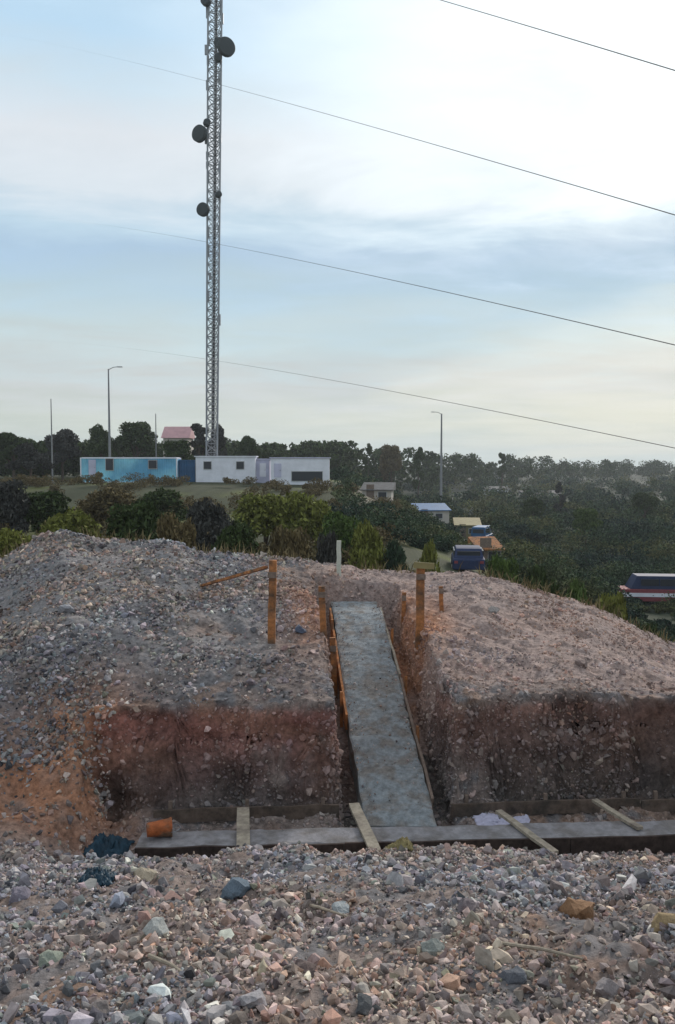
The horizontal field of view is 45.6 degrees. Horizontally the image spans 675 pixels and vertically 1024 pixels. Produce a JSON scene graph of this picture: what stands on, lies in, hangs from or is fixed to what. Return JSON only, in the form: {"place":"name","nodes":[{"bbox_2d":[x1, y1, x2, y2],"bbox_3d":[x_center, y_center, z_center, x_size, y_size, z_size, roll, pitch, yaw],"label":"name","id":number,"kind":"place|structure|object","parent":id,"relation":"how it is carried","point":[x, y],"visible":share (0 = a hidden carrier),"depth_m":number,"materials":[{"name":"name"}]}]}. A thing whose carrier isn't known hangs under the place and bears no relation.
{"place":"outdoors","nodes":[
{"label":"outdoors","id":0,"kind":"place"},
{"bbox_2d":[161,427,194,456],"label":"house","id":1,"kind":"structure","parent":0,"point":[178,433],"depth_m":125.30,"materials":[{"name":"pink"}]},
{"bbox_2d":[0,467,674,1023],"bbox_3d":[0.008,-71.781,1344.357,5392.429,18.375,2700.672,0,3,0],"label":"ground","id":2,"kind":"structure","parent":0,"point":[654,711],"depth_m":10.54,"materials":[{"name":"gravel"}]},
{"bbox_2d":[0,528,31,556],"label":"bush","id":3,"kind":"object","parent":2,"relation":"on","point":[8,536],"visible":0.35,"depth_m":23.75,"materials":[{"name":"green plant"}]},
{"bbox_2d":[0,479,32,533],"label":"bush","id":4,"kind":"object","parent":2,"relation":"on","point":[12,495],"visible":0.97,"depth_m":45.70,"materials":[{"name":"green plant"}]},
{"bbox_2d":[0,432,36,477],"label":"tree","id":5,"kind":"object","parent":2,"relation":"on","point":[10,441],"visible":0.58,"depth_m":118.21,"materials":[{"name":"green plant"}]},
{"bbox_2d":[9,886,30,902],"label":"boulder","id":6,"kind":"object","parent":2,"relation":"on","point":[22,893],"visible":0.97,"depth_m":5.93,"materials":[{"name":"stone"}]},
{"bbox_2d":[4,442,55,476],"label":"tree","id":7,"kind":"object","parent":2,"relation":"on","point":[33,458],"visible":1,"depth_m":98.75,"materials":[{"name":"green plant"}]},
{"bbox_2d":[13,490,74,534],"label":"bush","id":8,"kind":"object","parent":2,"relation":"on","point":[46,505],"visible":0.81,"depth_m":47.26,"materials":[{"name":"green plant"}]},
{"bbox_2d":[38,949,62,967],"bbox_3d":[-1.528,2.381,4.275,0.133,0.085,0.134,0,3,8],"label":"boulder","id":9,"kind":"object","parent":2,"relation":"on","point":[46,956],"visible":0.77,"depth_m":4.25,"materials":[{"name":"stone"}]},
{"bbox_2d":[44,428,81,480],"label":"tree","id":10,"kind":"object","parent":2,"relation":"on","point":[65,441],"visible":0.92,"depth_m":128.37,"materials":[{"name":"green plant"}]},
{"bbox_2d":[57,604,75,612],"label":"boulder","id":11,"kind":"object","parent":2,"relation":"on","point":[67,608],"visible":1,"depth_m":12.51,"materials":[{"name":"stone"}]},
{"bbox_2d":[36,505,101,537],"bbox_3d":[-10.628,1.430,32.000,3.027,3.377,3.240,3,4,39],"label":"bush","id":12,"kind":"object","parent":2,"relation":"on","point":[81,519],"visible":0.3,"depth_m":31.55,"materials":[{"name":"green plant"}]},
{"bbox_2d":[78,865,116,886],"bbox_3d":[-1.992,3.016,6.671,0.278,0.123,0.258,0,3,0],"label":"blue rag","id":13,"kind":"object","parent":2,"relation":"on","point":[102,876],"visible":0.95,"depth_m":6.64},
{"bbox_2d":[88,999,110,1012],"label":"boulder","id":14,"kind":"object","parent":2,"relation":"on","point":[103,1006],"visible":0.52,"depth_m":3.50,"materials":[{"name":"stone"}]},
{"bbox_2d":[83,424,117,456],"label":"tree","id":15,"kind":"object","parent":2,"relation":"on","point":[98,437],"visible":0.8,"depth_m":130.38,"materials":[{"name":"green plant"}]},
{"bbox_2d":[73,487,134,527],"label":"bush","id":16,"kind":"object","parent":2,"relation":"on","point":[104,499],"visible":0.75,"depth_m":50.94,"materials":[{"name":"green plant"}]},
{"bbox_2d":[82,832,134,857],"bbox_3d":[-2.691,3.920,9.408,0.540,0.285,0.465,0,3,0],"label":"blue tarp","id":17,"kind":"object","parent":2,"relation":"on","point":[103,845],"visible":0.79,"depth_m":9.38,"materials":[{"name":"plastic"}]},
{"bbox_2d":[108,366,122,456],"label":"lamp pole","id":18,"kind":"object","parent":2,"relation":"on","point":[109,442],"visible":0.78,"depth_m":111.34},
{"bbox_2d":[80,457,180,482],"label":"site cabin","id":19,"kind":"object","parent":2,"relation":"on","point":[114,468],"visible":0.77,"depth_m":99.86,"materials":[{"name":"metal"}]},
{"bbox_2d":[105,500,163,540],"bbox_3d":[-7.498,1.315,30.105,2.436,3.575,2.504,0,3,4],"label":"bush","id":20,"kind":"object","parent":2,"relation":"on","point":[132,519],"visible":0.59,"depth_m":29.63,"materials":[{"name":"green plant"}]},
{"bbox_2d":[115,421,159,456],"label":"tree","id":21,"kind":"object","parent":2,"relation":"on","point":[133,436],"visible":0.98,"depth_m":132.15,"materials":[{"name":"green plant"}]},
{"bbox_2d":[134,867,156,881],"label":"boulder","id":22,"kind":"object","parent":2,"relation":"on","point":[147,874],"visible":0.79,"depth_m":6.88,"materials":[{"name":"stone"}]},
{"bbox_2d":[142,917,168,936],"bbox_3d":[-1.032,2.397,4.614,0.175,0.102,0.127,0,3,6],"label":"boulder","id":23,"kind":"object","parent":2,"relation":"on","point":[158,925],"visible":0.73,"depth_m":4.60,"materials":[{"name":"stone"}]},
{"bbox_2d":[131,487,188,523],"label":"bush","id":24,"kind":"object","parent":2,"relation":"on","point":[165,499],"visible":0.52,"depth_m":53.43,"materials":[{"name":"green plant"}]},
{"bbox_2d":[147,953,181,971],"bbox_3d":[-0.858,2.314,4.092,0.026,0.127,0.454,-3,4,-39],"label":"stick","id":25,"kind":"object","parent":2,"relation":"on","point":[161,960],"visible":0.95,"depth_m":4.13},
{"bbox_2d":[156,512,197,549],"bbox_3d":[-5.139,1.377,26.186,1.525,2.828,1.411,1,4,24],"label":"bush","id":26,"kind":"object","parent":2,"relation":"on","point":[186,533],"visible":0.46,"depth_m":25.83,"materials":[{"name":"brown plant"}]},
{"bbox_2d":[163,439,194,459],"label":"tree","id":27,"kind":"object","parent":2,"relation":"on","point":[179,448],"visible":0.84,"depth_m":110.68,"materials":[{"name":"green plant"}]},
{"bbox_2d":[178,460,195,481],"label":"container","id":28,"kind":"object","parent":2,"relation":"on","point":[187,467],"visible":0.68,"depth_m":100.88,"materials":[{"name":"metal"}]},
{"bbox_2d":[189,423,210,459],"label":"tree","id":29,"kind":"object","parent":2,"relation":"on","point":[199,430],"visible":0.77,"depth_m":119.26,"materials":[{"name":"green plant"}]},
{"bbox_2d":[0,471,414,571],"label":"undergrowth","id":30,"kind":"object","parent":2,"relation":"on","point":[318,489],"visible":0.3,"depth_m":83.37,"materials":[{"name":"green plant"}]},
{"bbox_2d":[184,497,233,551],"bbox_3d":[-5.843,1.133,36.222,2.881,3.720,3.084,1,3,11],"label":"bush","id":31,"kind":"object","parent":2,"relation":"on","point":[203,514],"visible":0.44,"depth_m":35.78,"materials":[{"name":"green plant"}]},
{"bbox_2d":[192,0,234,455],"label":"lattice mast","id":32,"kind":"object","parent":2,"relation":"on","point":[225,46],"visible":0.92,"depth_m":102.54,"materials":[{"name":"metal"}]},
{"bbox_2d":[208,424,227,455],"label":"tree","id":33,"kind":"object","parent":2,"relation":"on","point":[222,443],"visible":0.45,"depth_m":120.15,"materials":[{"name":"green plant"}]},
{"bbox_2d":[194,456,257,482],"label":"site cabin","id":34,"kind":"object","parent":2,"relation":"on","point":[215,468],"visible":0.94,"depth_m":99.85,"materials":[{"name":"metal"}]},
{"bbox_2d":[200,566,267,586],"bbox_3d":[-1.781,1.093,13.470,0.095,0.644,2.552,-2,4,-32],"label":"brace rail","id":35,"kind":"object","parent":2,"relation":"on","point":[235,575],"visible":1,"depth_m":13.26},
{"bbox_2d":[220,877,250,899],"bbox_3d":[-0.769,2.870,6.114,0.178,0.173,0.269,1,-3,25],"label":"boulder","id":36,"kind":"object","parent":2,"relation":"on","point":[234,887],"visible":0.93,"depth_m":6.05,"materials":[{"name":"stone"}]},
{"bbox_2d":[211,518,259,553],"bbox_3d":[-3.263,1.495,26.051,1.797,2.615,1.924,2,4,30],"label":"bush","id":37,"kind":"object","parent":2,"relation":"on","point":[244,533],"visible":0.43,"depth_m":25.77,"materials":[{"name":"green plant"}]},
{"bbox_2d":[238,435,260,458],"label":"tree","id":38,"kind":"object","parent":2,"relation":"on","point":[248,447],"visible":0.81,"depth_m":138.67,"materials":[{"name":"green plant"}]},
{"bbox_2d":[237,988,266,1007],"bbox_3d":[-0.389,2.181,3.574,0.148,0.099,0.114,-1,3,-12],"label":"boulder","id":39,"kind":"object","parent":2,"relation":"on","point":[257,997],"visible":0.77,"depth_m":3.54,"materials":[{"name":"stone"}]},
{"bbox_2d":[231,493,283,545],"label":"bush","id":40,"kind":"object","parent":2,"relation":"on","point":[259,510],"visible":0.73,"depth_m":43.17,"materials":[{"name":"green plant"}]},
{"bbox_2d":[256,459,270,482],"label":"storage hut","id":41,"kind":"object","parent":2,"relation":"on","point":[263,470],"visible":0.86,"depth_m":101.35,"materials":[{"name":"purple paint"}]},
{"bbox_2d":[268,560,276,643],"bbox_3d":[-1.003,1.507,12.302,0.151,1.548,0.108,0,3,0],"label":"timber stake","id":42,"kind":"object","parent":2,"relation":"on","point":[272,574],"visible":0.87,"depth_m":12.27,"materials":[{"name":"wood"}]},
{"bbox_2d":[268,524,311,559],"bbox_3d":[-1.656,2.488,27.174,1.736,4.232,1.784,-1,3,-18],"label":"bush","id":43,"kind":"object","parent":2,"relation":"on","point":[296,542],"visible":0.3,"depth_m":26.83,"materials":[{"name":"brown plant"}]},
{"bbox_2d":[269,457,330,484],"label":"site cabin","id":44,"kind":"object","parent":2,"relation":"on","point":[297,470],"visible":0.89,"depth_m":99.83,"materials":[{"name":"metal"}]},
{"bbox_2d":[291,471,322,480],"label":"window","id":45,"kind":"structure","parent":44,"relation":"in","point":[295,475],"depth_m":99.81,"materials":[{"name":"black glass"}]},
{"bbox_2d":[274,491,331,548],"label":"bush","id":46,"kind":"object","parent":2,"relation":"on","point":[303,510],"visible":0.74,"depth_m":41.45,"materials":[{"name":"green plant"}]},
{"bbox_2d":[295,959,316,973],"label":"boulder","id":47,"kind":"object","parent":2,"relation":"on","point":[305,965],"visible":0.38,"depth_m":4.06,"materials":[{"name":"stone"}]},
{"bbox_2d":[318,586,326,638],"bbox_3d":[-0.236,1.697,12.809,0.139,1.036,0.094,0,3,0],"label":"timber stake","id":48,"kind":"object","parent":2,"relation":"on","point":[322,605],"visible":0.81,"depth_m":12.78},
{"bbox_2d":[315,529,337,563],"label":"bush","id":49,"kind":"object","parent":2,"relation":"on","point":[327,551],"visible":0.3,"depth_m":24.98,"materials":[{"name":"green plant"}]},
{"bbox_2d":[330,637,337,697],"bbox_3d":[-0.058,2.648,12.957,0.138,1.257,0.092,0,3,0],"label":"timber stake","id":50,"kind":"object","parent":2,"relation":"on","point":[333,660],"visible":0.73,"depth_m":12.93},
{"bbox_2d":[0,841,674,1023],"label":"rubble","id":51,"kind":"object","parent":2,"relation":"on","point":[232,953],"visible":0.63,"depth_m":4.66,"materials":[{"name":"gravel"}]},
{"bbox_2d":[498,965,526,984],"bbox_3d":[0.895,2.358,4.054,0.125,0.106,0.166,-21,-4,-30],"label":"boulder","id":52,"kind":"object","parent":51,"relation":"on","point":[516,974],"visible":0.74,"depth_m":4.02,"materials":[{"name":"stone"}]},
{"bbox_2d":[502,941,582,959],"bbox_3d":[1.113,2.406,4.402,0.025,0.154,0.505,-3,5,-45],"label":"stick","id":53,"kind":"object","parent":51,"relation":"on","point":[517,945],"visible":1,"depth_m":4.41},
{"bbox_2d":[651,912,674,932],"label":"boulder","id":54,"kind":"object","parent":51,"relation":"on","point":[665,918],"visible":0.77,"depth_m":4.64,"materials":[{"name":"stone"}]},
{"bbox_2d":[0,839,674,1023],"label":"broken stone","id":55,"kind":"object","parent":2,"relation":"on","point":[560,884],"visible":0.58,"depth_m":5.05,"materials":[{"name":"gravel"}]},
{"bbox_2d":[0,437,674,491],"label":"woodland","id":56,"kind":"object","parent":2,"relation":"on","point":[340,453],"visible":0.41,"depth_m":248.63,"materials":[{"name":"green plant"}]},
{"bbox_2d":[336,541,340,575],"bbox_3d":[0.027,1.057,16.003,0.099,0.976,0.070,0,3,0],"label":"marker peg","id":57,"kind":"object","parent":2,"relation":"on","point":[338,562],"visible":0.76,"depth_m":15.96,"materials":[{"name":"paint"}]},
{"bbox_2d":[331,901,348,913],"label":"boulder","id":58,"kind":"object","parent":2,"relation":"on","point":[342,907],"visible":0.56,"depth_m":5.47,"materials":[{"name":"stone"}]},
{"bbox_2d":[321,511,361,563],"bbox_3d":[0.314,1.364,38.069,2.321,2.935,2.507,0,3,-1],"label":"bush","id":59,"kind":"object","parent":2,"relation":"on","point":[341,526],"visible":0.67,"depth_m":37.50,"materials":[{"name":"green plant"}]},
{"bbox_2d":[347,517,388,569],"bbox_3d":[1.110,2.165,30.244,1.746,3.983,1.869,2,4,28],"label":"bush","id":60,"kind":"object","parent":2,"relation":"on","point":[369,547],"visible":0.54,"depth_m":29.98,"materials":[{"name":"green plant"}]},
{"bbox_2d":[62,580,674,856],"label":"clods","id":61,"kind":"object","parent":2,"relation":"on","point":[326,770],"visible":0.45,"depth_m":10.47,"materials":[{"name":"soil"}]},
{"bbox_2d":[356,993,380,1015],"bbox_3d":[0.138,2.167,3.520,0.108,0.075,0.126,0,3,8],"label":"boulder","id":62,"kind":"object","parent":2,"relation":"on","point":[364,1006],"visible":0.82,"depth_m":3.50,"materials":[{"name":"stone"}]},
{"bbox_2d":[362,443,374,476],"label":"tree","id":63,"kind":"object","parent":2,"relation":"on","point":[371,468],"visible":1,"depth_m":188.86,"materials":[{"name":"green plant"}]},
{"bbox_2d":[360,482,395,501],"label":"shed","id":64,"kind":"structure","parent":2,"relation":"on","point":[378,489],"depth_m":94.37,"materials":[{"name":"white paint"}]},
{"bbox_2d":[329,601,436,826],"bbox_3d":[0.545,2.972,12.620,1.091,2.186,5.912,0,3,-5],"label":"concrete strip","id":65,"kind":"object","parent":2,"relation":"on","point":[405,810],"visible":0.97,"depth_m":11.68,"materials":[{"name":"concrete"}]},
{"bbox_2d":[332,603,431,812],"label":"crumbs","id":66,"kind":"object","parent":65,"relation":"on","point":[374,807],"visible":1,"depth_m":12.04,"materials":[{"name":"stone"}]},
{"bbox_2d":[378,444,402,481],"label":"tree","id":67,"kind":"object","parent":2,"relation":"on","point":[390,458],"visible":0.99,"depth_m":198.15,"materials":[{"name":"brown plant"}]},
{"bbox_2d":[381,539,410,570],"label":"bush","id":68,"kind":"object","parent":2,"relation":"on","point":[395,555],"visible":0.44,"depth_m":29.84,"materials":[{"name":"green plant"}]},
{"bbox_2d":[385,836,413,850],"bbox_3d":[0.647,3.595,8.571,0.319,0.266,0.230,0,3,0],"label":"yellow sack","id":69,"kind":"object","parent":2,"relation":"on","point":[405,842],"visible":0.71,"depth_m":8.51,"materials":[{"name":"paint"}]},
{"bbox_2d":[134,820,674,857],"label":"footing","id":70,"kind":"object","parent":2,"relation":"on","point":[654,837],"visible":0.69,"depth_m":9.15,"materials":[{"name":"concrete"}]},
{"bbox_2d":[146,817,180,836],"bbox_3d":[-1.980,3.603,9.155,0.377,0.214,0.230,-1,3,-17],"label":"orange bucket","id":71,"kind":"object","parent":70,"relation":"on","point":[162,828],"visible":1,"depth_m":9.07,"materials":[{"name":"plastic"}]},
{"bbox_2d":[237,807,249,846],"bbox_3d":[-1.090,3.665,9.274,0.153,0.039,1.147,0,3,-7],"label":"cross board","id":72,"kind":"object","parent":70,"relation":"on","point":[243,829],"visible":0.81,"depth_m":9.31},
{"bbox_2d":[349,803,380,849],"bbox_3d":[0.324,3.666,9.258,0.134,0.039,1.427,-1,3,-10],"label":"cross board","id":73,"kind":"object","parent":70,"relation":"on","point":[365,829],"visible":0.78,"depth_m":9.31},
{"bbox_2d":[495,809,557,853],"bbox_3d":[2.158,3.667,9.235,0.090,0.040,1.134,-1,3,-21],"label":"cross board","id":74,"kind":"object","parent":70,"relation":"on","point":[524,830],"visible":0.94,"depth_m":9.21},
{"bbox_2d":[592,798,642,829],"bbox_3d":[3.364,3.641,9.685,0.083,0.040,0.839,-1,3,-19],"label":"cross board","id":75,"kind":"object","parent":70,"relation":"on","point":[616,814],"visible":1,"depth_m":9.63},
{"bbox_2d":[153,790,674,822],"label":"timber form","id":76,"kind":"object","parent":2,"relation":"on","point":[545,806],"visible":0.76,"depth_m":10.23,"materials":[{"name":"wood"}]},
{"bbox_2d":[411,447,424,494],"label":"tree","id":77,"kind":"object","parent":2,"relation":"on","point":[419,454],"visible":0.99,"depth_m":199.07,"materials":[{"name":"green plant"}]},
{"bbox_2d":[415,568,425,654],"bbox_3d":[1.349,1.582,13.081,0.157,1.503,0.120,0,3,0],"label":"timber stake","id":78,"kind":"object","parent":2,"relation":"on","point":[420,580],"visible":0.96,"depth_m":13.04,"materials":[{"name":"wood"}]},
{"bbox_2d":[413,562,434,568],"bbox_3d":[1.396,0.866,12.975,0.340,0.100,0.025,4,3,-6],"label":"marker board","id":79,"kind":"object","parent":78,"relation":"attached to","point":[422,565],"visible":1,"depth_m":12.96,"materials":[{"name":"paint"}]},
{"bbox_2d":[408,503,451,523],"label":"shed","id":80,"kind":"structure","parent":2,"relation":"on","point":[440,510],"depth_m":110.70,"materials":[{"name":"white paint"}]},
{"bbox_2d":[417,539,443,572],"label":"bush","id":81,"kind":"object","parent":2,"relation":"on","point":[429,555],"visible":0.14,"depth_m":27.93,"materials":[{"name":"green plant"}]},
{"bbox_2d":[420,938,444,956],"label":"boulder","id":82,"kind":"object","parent":2,"relation":"on","point":[434,946],"visible":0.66,"depth_m":4.51,"materials":[{"name":"stone"}]},
{"bbox_2d":[437,412,441,495],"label":"lamp pole","id":83,"kind":"object","parent":2,"relation":"on","point":[441,458],"visible":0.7,"depth_m":149.54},
{"bbox_2d":[453,517,481,537],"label":"shed","id":84,"kind":"structure","parent":2,"relation":"on","point":[468,524],"depth_m":109.08,"materials":[{"name":"paint"}]},
{"bbox_2d":[457,898,477,912],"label":"rock","id":85,"kind":"object","parent":2,"relation":"on","point":[470,904],"visible":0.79,"depth_m":5.13,"materials":[{"name":"stone"}]},
{"bbox_2d":[451,545,484,573],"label":"parked car","id":86,"kind":"object","parent":2,"relation":"on","point":[472,557],"visible":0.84,"depth_m":44.37,"materials":[{"name":"blue paint"}]},
{"bbox_2d":[470,525,492,536],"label":"parked van","id":87,"kind":"object","parent":2,"relation":"on","point":[478,530],"visible":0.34,"depth_m":103.06,"materials":[{"name":"blue paint"}]},
{"bbox_2d":[468,536,504,562],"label":"shed","id":88,"kind":"structure","parent":2,"relation":"on","point":[485,543],"depth_m":61.49,"materials":[{"name":"orange"}]},
{"bbox_2d":[480,538,490,562],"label":"door","id":89,"kind":"structure","parent":88,"relation":"in","point":[484,542],"depth_m":61.34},
{"bbox_2d":[472,812,529,825],"bbox_3d":[2.067,3.886,10.052,0.731,0.156,0.328,0,3,0],"label":"plastic sheet","id":90,"kind":"object","parent":2,"relation":"on","point":[490,819],"visible":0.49,"depth_m":10.07,"materials":[{"name":"white plastic"}]},
{"bbox_2d":[328,465,674,641],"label":"scrub","id":91,"kind":"object","parent":2,"relation":"on","point":[641,538],"visible":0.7,"depth_m":99.72,"materials":[{"name":"green plant"}]},
{"bbox_2d":[497,452,506,486],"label":"tree","id":92,"kind":"object","parent":2,"relation":"on","point":[502,468],"visible":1,"depth_m":259.03,"materials":[{"name":"green plant"}]},
{"bbox_2d":[485,554,521,583],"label":"bush","id":93,"kind":"object","parent":2,"relation":"on","point":[501,566],"visible":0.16,"depth_m":26.97,"materials":[{"name":"green plant"}]},
{"bbox_2d":[518,496,548,519],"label":"tree","id":94,"kind":"object","parent":2,"relation":"on","point":[529,504],"visible":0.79,"depth_m":129.60,"materials":[{"name":"green plant"}]},
{"bbox_2d":[523,563,560,595],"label":"bush","id":95,"kind":"object","parent":2,"relation":"on","point":[540,574],"visible":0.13,"depth_m":26.86,"materials":[{"name":"green plant"}]},
{"bbox_2d":[552,482,567,512],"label":"tree","id":96,"kind":"object","parent":2,"relation":"on","point":[562,500],"visible":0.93,"depth_m":149.68,"materials":[{"name":"green plant"}]},
{"bbox_2d":[558,897,594,919],"bbox_3d":[1.674,2.776,5.620,0.280,0.193,0.234,-2,4,-26],"label":"boulder","id":97,"kind":"object","parent":2,"relation":"on","point":[579,909],"visible":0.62,"depth_m":5.53,"materials":[{"name":"stone"}]},
{"bbox_2d":[565,578,589,604],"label":"bush","id":98,"kind":"object","parent":2,"relation":"on","point":[578,591],"visible":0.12,"depth_m":26.13,"materials":[{"name":"green plant"}]},
{"bbox_2d":[571,508,602,546],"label":"tree","id":99,"kind":"object","parent":2,"relation":"on","point":[584,519],"visible":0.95,"depth_m":104.39,"materials":[{"name":"green plant"}]},
{"bbox_2d":[594,977,619,998],"bbox_3d":[1.321,2.328,3.922,0.181,0.113,0.127,10,11,-39],"label":"boulder","id":100,"kind":"object","parent":2,"relation":"on","point":[605,988],"visible":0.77,"depth_m":3.88,"materials":[{"name":"stone"}]},
{"bbox_2d":[596,589,627,620],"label":"bush","id":101,"kind":"object","parent":2,"relation":"on","point":[618,600],"visible":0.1,"depth_m":26.05,"materials":[{"name":"green plant"}]},
{"bbox_2d":[629,492,660,520],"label":"tree","id":102,"kind":"object","parent":2,"relation":"on","point":[644,501],"visible":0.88,"depth_m":139.23,"materials":[{"name":"green plant"}]},
{"bbox_2d":[618,573,674,601],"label":"minibus","id":103,"kind":"object","parent":2,"relation":"on","point":[645,587],"visible":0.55,"depth_m":63.10,"materials":[{"name":"red paint"}]},
{"bbox_2d":[0,529,674,857],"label":"gravel","id":104,"kind":"structure","parent":0,"point":[29,657],"depth_m":12.38,"materials":[{"name":"gravel"}]},
{"bbox_2d":[0,526,674,643],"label":"dry grass","id":105,"kind":"structure","parent":0,"point":[400,569],"depth_m":16.91,"materials":[{"name":"plant"}]},
{"bbox_2d":[0,0,674,466],"label":"sky","id":106,"kind":"structure","parent":0,"point":[93,145],"materials":[{"name":"blue"}]},
{"bbox_2d":[8,215,674,344],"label":"overhead wire","id":107,"kind":"object","parent":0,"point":[473,298],"visible":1,"depth_m":41.81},
{"bbox_2d":[30,340,673,447],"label":"overhead wire","id":108,"kind":"object","parent":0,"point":[471,406],"visible":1,"depth_m":44.58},
{"bbox_2d":[60,45,674,214],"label":"overhead wire","id":109,"kind":"object","parent":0,"point":[468,154],"visible":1,"depth_m":41.36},
{"bbox_2d":[441,0,674,70],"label":"overhead wire","id":110,"kind":"object","parent":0,"point":[566,37],"visible":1,"depth_m":37.26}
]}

